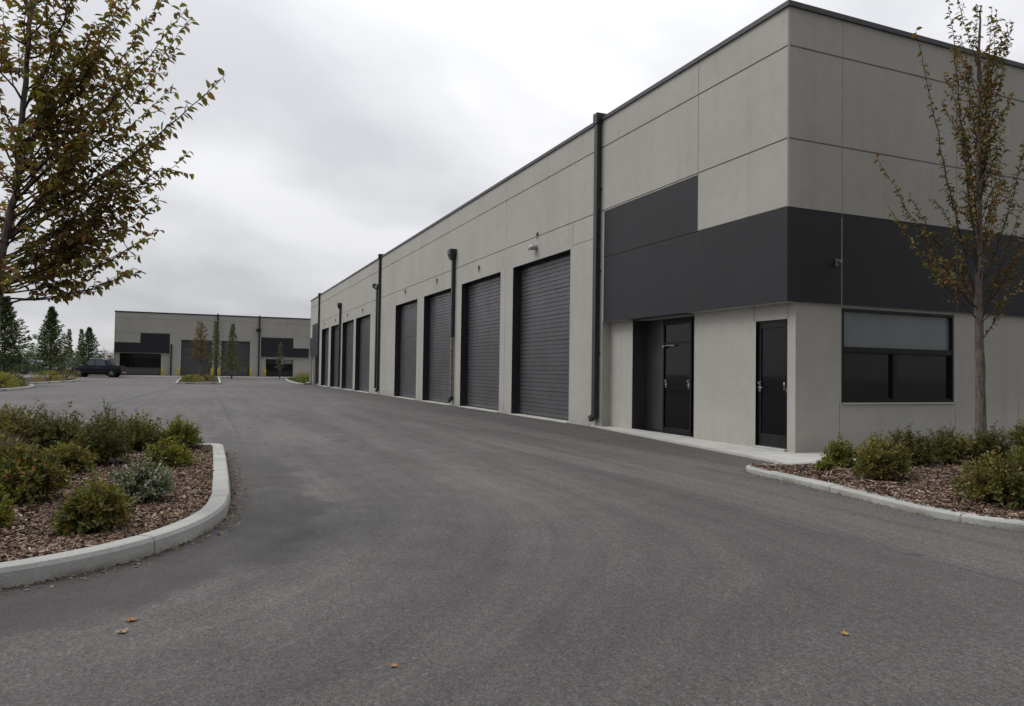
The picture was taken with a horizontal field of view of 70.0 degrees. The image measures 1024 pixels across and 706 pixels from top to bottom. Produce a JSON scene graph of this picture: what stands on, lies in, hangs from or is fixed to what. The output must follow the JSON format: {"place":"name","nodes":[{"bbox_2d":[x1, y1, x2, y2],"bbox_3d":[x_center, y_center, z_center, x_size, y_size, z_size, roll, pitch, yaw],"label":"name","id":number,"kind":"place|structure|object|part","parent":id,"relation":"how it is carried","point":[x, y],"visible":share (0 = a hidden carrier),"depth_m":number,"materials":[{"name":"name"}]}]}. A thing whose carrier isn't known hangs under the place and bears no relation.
{"place":"outdoors","nodes":[
{"label":"outdoors","id":0,"kind":"place"},
{"bbox_2d":[123,375,289,377],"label":"pavement","id":1,"kind":"structure","parent":0,"point":[219,376],"depth_m":76.78,"materials":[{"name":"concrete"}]},
{"bbox_2d":[0,372,1023,705],"bbox_3d":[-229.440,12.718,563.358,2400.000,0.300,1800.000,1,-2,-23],"label":"road","id":2,"kind":"structure","parent":0,"point":[440,554],"depth_m":4.05,"materials":[{"name":"grey asphalt"}]},
{"bbox_2d":[0,384,33,389],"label":"mulch bed","id":3,"kind":"object","parent":2,"relation":"on","point":[3,387],"visible":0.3,"depth_m":35.48,"materials":[{"name":"brown wood"}]},
{"bbox_2d":[0,371,19,387],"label":"shrub","id":4,"kind":"object","parent":3,"relation":"on","point":[10,377],"visible":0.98,"depth_m":35.08,"materials":[{"name":"green plant"}]},
{"bbox_2d":[0,372,23,386],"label":"shrub","id":5,"kind":"object","parent":3,"relation":"on","point":[19,381],"visible":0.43,"depth_m":36.52,"materials":[{"name":"green plant"}]},
{"bbox_2d":[0,370,29,385],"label":"shrub","id":6,"kind":"object","parent":3,"relation":"on","point":[23,382],"visible":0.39,"depth_m":38.72,"materials":[{"name":"green plant"}]},
{"bbox_2d":[0,295,45,374],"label":"conifer","id":7,"kind":"object","parent":3,"relation":"on","point":[9,334],"visible":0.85,"depth_m":42.15,"materials":[{"name":"green plant"}]},
{"bbox_2d":[0,384,34,391],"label":"kerb","id":8,"kind":"structure","parent":2,"relation":"on","point":[19,388],"depth_m":34.68,"materials":[{"name":"concrete"}]},
{"bbox_2d":[18,360,61,374],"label":"parked car","id":9,"kind":"object","parent":2,"relation":"on","point":[35,365],"visible":0.18,"depth_m":70.65,"materials":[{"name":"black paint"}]},
{"bbox_2d":[9,377,79,381],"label":"mulch bed","id":10,"kind":"object","parent":2,"relation":"on","point":[28,379],"visible":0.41,"depth_m":54.35,"materials":[{"name":"brown wood"}]},
{"bbox_2d":[30,370,67,380],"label":"shrub","id":11,"kind":"object","parent":10,"relation":"on","point":[45,376],"visible":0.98,"depth_m":51.19,"materials":[{"name":"green plant"}]},
{"bbox_2d":[23,306,81,378],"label":"conifer","id":12,"kind":"object","parent":10,"relation":"on","point":[51,322],"visible":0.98,"depth_m":56.18,"materials":[{"name":"green plant"}]},
{"bbox_2d":[52,367,80,378],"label":"shrub","id":13,"kind":"object","parent":10,"relation":"on","point":[67,374],"visible":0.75,"depth_m":56.10,"materials":[{"name":"green plant"}]},
{"bbox_2d":[22,379,78,383],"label":"kerb","id":14,"kind":"structure","parent":2,"relation":"on","point":[52,382],"depth_m":49.07,"materials":[{"name":"concrete"}]},
{"bbox_2d":[6,356,113,374],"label":"hedge","id":15,"kind":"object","parent":2,"relation":"on","point":[110,359],"depth_m":75.24,"materials":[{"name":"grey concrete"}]},
{"bbox_2d":[63,329,73,357],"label":"conifer","id":16,"kind":"object","parent":2,"relation":"on","point":[69,332],"visible":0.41,"depth_m":76.89,"materials":[{"name":"green plant"}]},
{"bbox_2d":[76,329,83,357],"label":"conifer","id":17,"kind":"object","parent":2,"relation":"on","point":[81,333],"visible":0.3,"depth_m":78.08,"materials":[{"name":"green plant"}]},
{"bbox_2d":[69,326,105,365],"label":"conifer","id":18,"kind":"object","parent":2,"relation":"on","point":[89,335],"visible":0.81,"depth_m":71.88,"materials":[{"name":"green plant"}]},
{"bbox_2d":[70,358,126,376],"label":"pickup truck","id":19,"kind":"object","parent":2,"relation":"on","point":[95,366],"visible":0.95,"depth_m":65.00,"materials":[{"name":"blue paint"}]},
{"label":"window","id":20,"kind":"part","parent":19,"relation":"part of","materials":[{"name":"grey glass"}]},
{"bbox_2d":[98,350,111,357],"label":"bush","id":21,"kind":"object","parent":2,"relation":"on","point":[105,355],"visible":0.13,"depth_m":82.92,"materials":[{"name":"green plant"}]},
{"bbox_2d":[0,444,213,561],"bbox_3d":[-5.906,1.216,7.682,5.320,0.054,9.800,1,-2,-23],"label":"mulch bed","id":22,"kind":"object","parent":2,"relation":"on","point":[3,557],"visible":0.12,"depth_m":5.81,"materials":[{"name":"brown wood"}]},
{"bbox_2d":[0,483,17,527],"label":"shrub","id":23,"kind":"object","parent":22,"relation":"on","point":[6,516],"visible":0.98,"depth_m":4.99,"materials":[{"name":"green plant"}]},
{"bbox_2d":[0,400,18,421],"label":"shrub","id":24,"kind":"object","parent":22,"relation":"on","point":[3,406],"visible":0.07,"depth_m":10.35,"materials":[{"name":"green plant"}]},
{"bbox_2d":[0,424,38,460],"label":"shrub","id":25,"kind":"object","parent":22,"relation":"on","point":[10,441],"depth_m":7.75,"materials":[{"name":"plant"}]},
{"bbox_2d":[0,398,51,447],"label":"shrub","id":26,"kind":"object","parent":22,"relation":"on","point":[18,426],"visible":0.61,"depth_m":9.38,"materials":[{"name":"green plant"}]},
{"bbox_2d":[0,434,75,505],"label":"shrub","id":27,"kind":"object","parent":22,"relation":"on","point":[32,474],"visible":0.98,"depth_m":5.77,"materials":[{"name":"green plant"}]},
{"bbox_2d":[17,401,86,449],"bbox_3d":[-5.928,0.952,9.568,0.850,0.651,0.855,1,-2,-23],"label":"shrub","id":28,"kind":"object","parent":22,"relation":"on","point":[64,432],"visible":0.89,"depth_m":9.42,"materials":[{"name":"green plant"}]},
{"bbox_2d":[39,440,99,472],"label":"shrub","id":29,"kind":"object","parent":22,"relation":"on","point":[72,457],"visible":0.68,"depth_m":7.41,"materials":[{"name":"green plant"}]},
{"bbox_2d":[48,466,136,536],"bbox_3d":[-2.810,0.983,4.914,0.514,0.468,0.583,1,-2,-23],"label":"shrub","id":30,"kind":"object","parent":22,"relation":"on","point":[103,507],"visible":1,"depth_m":4.81,"materials":[{"name":"green plant"}]},
{"bbox_2d":[68,410,139,464],"bbox_3d":[-4.626,0.958,8.282,0.776,0.615,0.798,1,-2,-23],"label":"shrub","id":31,"kind":"object","parent":22,"relation":"on","point":[106,443],"visible":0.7,"depth_m":8.14,"materials":[{"name":"green plant"}]},
{"bbox_2d":[82,399,135,431],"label":"shrub","id":32,"kind":"object","parent":22,"relation":"on","point":[107,412],"visible":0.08,"depth_m":10.23,"materials":[{"name":"green plant"}]},
{"bbox_2d":[0,0,225,335],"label":"leafy tree","id":33,"kind":"object","parent":22,"relation":"on","point":[67,248],"visible":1,"depth_m":6.28,"materials":[{"name":"green plant"}]},
{"bbox_2d":[104,451,176,503],"bbox_3d":[-3.059,1.018,6.034,0.536,0.413,0.494,1,-2,-23],"label":"shrub","id":34,"kind":"object","parent":22,"relation":"on","point":[140,483],"visible":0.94,"depth_m":5.95,"materials":[{"name":"green plant"}]},
{"bbox_2d":[113,409,169,450],"bbox_3d":[-4.931,1.018,9.614,0.831,0.543,0.732,1,-2,-23],"label":"shrub","id":35,"kind":"object","parent":22,"relation":"on","point":[143,436],"visible":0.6,"depth_m":9.56,"materials":[{"name":"green plant"}]},
{"bbox_2d":[143,435,198,467],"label":"shrub","id":36,"kind":"object","parent":22,"relation":"on","point":[176,454],"visible":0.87,"depth_m":8.04,"materials":[{"name":"green plant"}]},
{"bbox_2d":[153,414,204,447],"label":"shrub","id":37,"kind":"object","parent":22,"relation":"on","point":[187,433],"visible":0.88,"depth_m":9.73,"materials":[{"name":"green plant"}]},
{"bbox_2d":[0,443,230,588],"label":"kerb","id":38,"kind":"structure","parent":2,"relation":"on","point":[211,513],"depth_m":4.42,"materials":[{"name":"concrete"}]},
{"bbox_2d":[112,627,128,634],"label":"fallen leaf","id":39,"kind":"object","parent":2,"relation":"on","point":[123,630],"visible":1,"depth_m":3.21,"materials":[{"name":"beige plant"}]},
{"bbox_2d":[0,450,249,593],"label":"leaf litter","id":40,"kind":"object","parent":2,"relation":"on","point":[226,518],"visible":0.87,"depth_m":5.32,"materials":[{"name":"brown plant"}]},
{"bbox_2d":[123,615,136,620],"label":"fallen leaf","id":41,"kind":"object","parent":2,"relation":"on","point":[131,618],"visible":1,"depth_m":3.37,"materials":[{"name":"brown plant"}]},
{"bbox_2d":[176,376,220,383],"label":"kerb","id":42,"kind":"structure","parent":2,"relation":"on","point":[177,382],"depth_m":52.72,"materials":[{"name":"concrete"}]},
{"bbox_2d":[179,376,221,382],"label":"mulch bed","id":43,"kind":"object","parent":2,"relation":"on","point":[208,381],"visible":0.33,"depth_m":57.21,"materials":[{"name":"brown wood"}]},
{"bbox_2d":[179,373,196,381],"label":"shrub","id":44,"kind":"object","parent":43,"relation":"on","point":[188,377],"visible":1,"depth_m":55.92,"materials":[{"name":"green plant"}]},
{"bbox_2d":[187,374,203,380],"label":"shrub","id":45,"kind":"object","parent":43,"relation":"on","point":[197,376],"visible":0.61,"depth_m":58.31,"materials":[{"name":"green plant"}]},
{"bbox_2d":[189,320,213,375],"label":"autumn tree","id":46,"kind":"object","parent":43,"relation":"on","point":[200,355],"visible":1,"depth_m":70.31,"materials":[{"name":"brown plant"}]},
{"bbox_2d":[201,373,216,380],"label":"shrub","id":47,"kind":"object","parent":43,"relation":"on","point":[208,377],"visible":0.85,"depth_m":59.84,"materials":[{"name":"green plant"}]},
{"bbox_2d":[114,311,310,376],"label":"warehouse","id":48,"kind":"structure","parent":2,"relation":"on","point":[149,343],"depth_m":77.94,"materials":[{"name":"grey concrete"}]},
{"bbox_2d":[119,353,160,374],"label":"window","id":49,"kind":"structure","parent":48,"relation":"in","point":[135,363],"depth_m":75.71,"materials":[{"name":"black glass"}]},
{"bbox_2d":[180,340,212,375],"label":"garage door","id":50,"kind":"structure","parent":48,"relation":"in","point":[188,365],"depth_m":77.52,"materials":[{"name":"grey metal"}]},
{"bbox_2d":[220,341,249,375],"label":"garage door","id":51,"kind":"structure","parent":48,"relation":"in","point":[243,347],"depth_m":79.36,"materials":[{"name":"grey metal"}]},
{"bbox_2d":[266,358,292,376],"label":"window","id":52,"kind":"structure","parent":48,"relation":"in","point":[287,371],"depth_m":81.02,"materials":[{"name":"black glass"}]},
{"bbox_2d":[206,321,223,375],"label":"conifer","id":53,"kind":"object","parent":2,"relation":"on","point":[215,333],"visible":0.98,"depth_m":72.21,"materials":[{"name":"green plant"}]},
{"bbox_2d":[222,323,246,378],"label":"conifer","id":54,"kind":"object","parent":2,"relation":"on","point":[232,353],"visible":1,"depth_m":68.89,"materials":[{"name":"green plant"}]},
{"bbox_2d":[274,342,284,378],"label":"conifer","id":55,"kind":"object","parent":2,"relation":"on","point":[280,349],"visible":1,"depth_m":72.09,"materials":[{"name":"green plant"}]},
{"bbox_2d":[286,378,310,384],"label":"kerb","id":56,"kind":"structure","parent":2,"relation":"on","point":[307,383],"depth_m":57.95,"materials":[{"name":"concrete"}]},
{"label":"mulch bed","id":57,"kind":"structure","parent":56,"relation":"in","visible":0},
{"bbox_2d":[287,377,308,382],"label":"grass","id":58,"kind":"structure","parent":57,"relation":"on","point":[297,379],"depth_m":62.55,"materials":[{"name":"green plant"}]},
{"bbox_2d":[296,371,308,377],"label":"shrub","id":59,"kind":"object","parent":57,"relation":"on","point":[300,374],"visible":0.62,"depth_m":69.86,"materials":[{"name":"green plant"}]},
{"bbox_2d":[739,469,1014,531],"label":"leaf litter","id":60,"kind":"object","parent":2,"relation":"on","point":[869,501],"visible":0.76,"depth_m":6.94,"materials":[{"name":"brown plant"}]},
{"bbox_2d":[746,461,1023,530],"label":"kerb","id":61,"kind":"structure","parent":2,"relation":"on","point":[968,518],"depth_m":6.61,"materials":[{"name":"concrete"}]},
{"bbox_2d":[751,456,1023,520],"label":"mulch bed","id":62,"kind":"object","parent":2,"relation":"on","point":[909,485],"visible":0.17,"depth_m":7.80,"materials":[{"name":"brown wood"}]},
{"bbox_2d":[814,456,835,470],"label":"shrub","id":63,"kind":"object","parent":62,"relation":"on","point":[823,464],"visible":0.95,"depth_m":8.83,"materials":[{"name":"green plant"}]},
{"bbox_2d":[820,431,861,466],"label":"shrub","id":64,"kind":"object","parent":62,"relation":"on","point":[841,454],"visible":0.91,"depth_m":9.17,"materials":[{"name":"green plant"}]},
{"bbox_2d":[853,429,901,460],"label":"shrub","id":65,"kind":"object","parent":62,"relation":"on","point":[872,437],"visible":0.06,"depth_m":9.29,"materials":[{"name":"green plant"}]},
{"bbox_2d":[851,436,913,480],"bbox_3d":[4.097,1.153,8.085,0.686,0.504,0.659,1,-2,-23],"label":"shrub","id":66,"kind":"object","parent":62,"relation":"on","point":[884,462],"visible":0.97,"depth_m":7.95,"materials":[{"name":"green plant"}]},
{"bbox_2d":[886,423,944,465],"bbox_3d":[5.157,1.183,9.485,0.727,0.569,0.707,1,-2,-23],"label":"shrub","id":67,"kind":"object","parent":62,"relation":"on","point":[919,453],"visible":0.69,"depth_m":9.33,"materials":[{"name":"green plant"}]},
{"bbox_2d":[874,0,1023,449],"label":"young tree","id":68,"kind":"object","parent":62,"relation":"on","point":[983,145],"visible":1,"depth_m":10.00,"materials":[{"name":"brown plant"}]},
{"bbox_2d":[924,421,982,463],"bbox_3d":[5.741,1.171,9.564,0.631,0.580,0.778,2,-2,-40],"label":"shrub","id":69,"kind":"object","parent":62,"relation":"on","point":[953,448],"visible":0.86,"depth_m":9.45,"materials":[{"name":"green plant"}]},
{"bbox_2d":[945,439,1023,508],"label":"shrub","id":70,"kind":"object","parent":62,"relation":"on","point":[995,479],"visible":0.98,"depth_m":6.43,"materials":[{"name":"green plant"}]},
{"bbox_2d":[967,420,1013,463],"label":"shrub","id":71,"kind":"object","parent":62,"relation":"on","point":[985,440],"visible":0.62,"depth_m":9.36,"materials":[{"name":"green plant"}]},
{"bbox_2d":[1004,419,1023,458],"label":"shrub","id":72,"kind":"object","parent":62,"relation":"on","point":[1019,432],"visible":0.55,"depth_m":9.90,"materials":[{"name":"green plant"}]},
{"bbox_2d":[0,0,1023,360],"label":"sky","id":73,"kind":"structure","parent":0,"point":[335,133],"materials":[{"name":"white"}]},
{"bbox_2d":[309,0,1023,452],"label":"warehouse","id":74,"kind":"structure","parent":0,"point":[711,244],"depth_m":12.60,"materials":[{"name":"paint"}]},
{"bbox_2d":[324,330,328,385],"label":"garage door","id":75,"kind":"structure","parent":74,"relation":"in","point":[326,331],"depth_m":52.79,"materials":[{"name":"grey metal"}]},
{"bbox_2d":[333,326,340,387],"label":"garage door","id":76,"kind":"structure","parent":74,"relation":"in","point":[336,340],"depth_m":48.94,"materials":[{"name":"grey metal"}]},
{"bbox_2d":[345,322,353,388],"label":"garage door","id":77,"kind":"structure","parent":74,"relation":"in","point":[350,326],"depth_m":44.49,"materials":[{"name":"grey metal"}]},
{"bbox_2d":[359,317,369,391],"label":"garage door","id":78,"kind":"structure","parent":74,"relation":"in","point":[365,323],"depth_m":40.32,"materials":[{"name":"grey metal"}]},
{"bbox_2d":[399,303,416,398],"bbox_3d":[-4.344,-0.091,31.396,0.032,4.060,3.610,1,-2,-23],"label":"garage door","id":79,"kind":"structure","parent":74,"relation":"in","point":[408,342],"depth_m":31.74,"materials":[{"name":"grey metal"}]},
{"bbox_2d":[428,292,450,403],"bbox_3d":[-2.562,-0.178,27.178,0.032,4.060,3.570,1,-2,-23],"label":"garage door","id":80,"kind":"structure","parent":74,"relation":"in","point":[440,306],"depth_m":27.53,"materials":[{"name":"grey metal"}]},
{"bbox_2d":[467,277,500,410],"bbox_3d":[-0.809,-0.263,23.029,0.032,4.060,3.480,1,-2,-23],"label":"garage door","id":81,"kind":"structure","parent":74,"relation":"in","point":[484,297],"depth_m":23.20,"materials":[{"name":"grey metal"}]},
{"bbox_2d":[519,255,570,420],"bbox_3d":[0.911,-0.347,18.958,0.032,4.060,3.460,1,-2,-23],"label":"garage door","id":82,"kind":"structure","parent":74,"relation":"in","point":[545,292],"depth_m":19.03,"materials":[{"name":"grey metal"}]},
{"bbox_2d":[662,321,692,434],"bbox_3d":[3.215,0.472,14.231,0.110,2.153,0.950,1,-2,-23],"label":"glass door","id":83,"kind":"structure","parent":74,"relation":"in","point":[677,346],"depth_m":14.24,"materials":[{"name":"black"}]},
{"bbox_2d":[757,319,787,448],"bbox_3d":[4.056,0.481,11.394,0.115,1.984,0.690,1,-2,-23],"label":"glass door","id":84,"kind":"structure","parent":74,"relation":"in","point":[772,334],"depth_m":11.43,"materials":[{"name":"black"}]},
{"bbox_2d":[841,308,954,404],"bbox_3d":[6.232,0.080,11.800,2.520,1.490,0.110,1,-2,-23],"label":"window","id":85,"kind":"structure","parent":74,"relation":"in","point":[887,356],"depth_m":11.80,"materials":[{"name":"black glass"}]}
]}

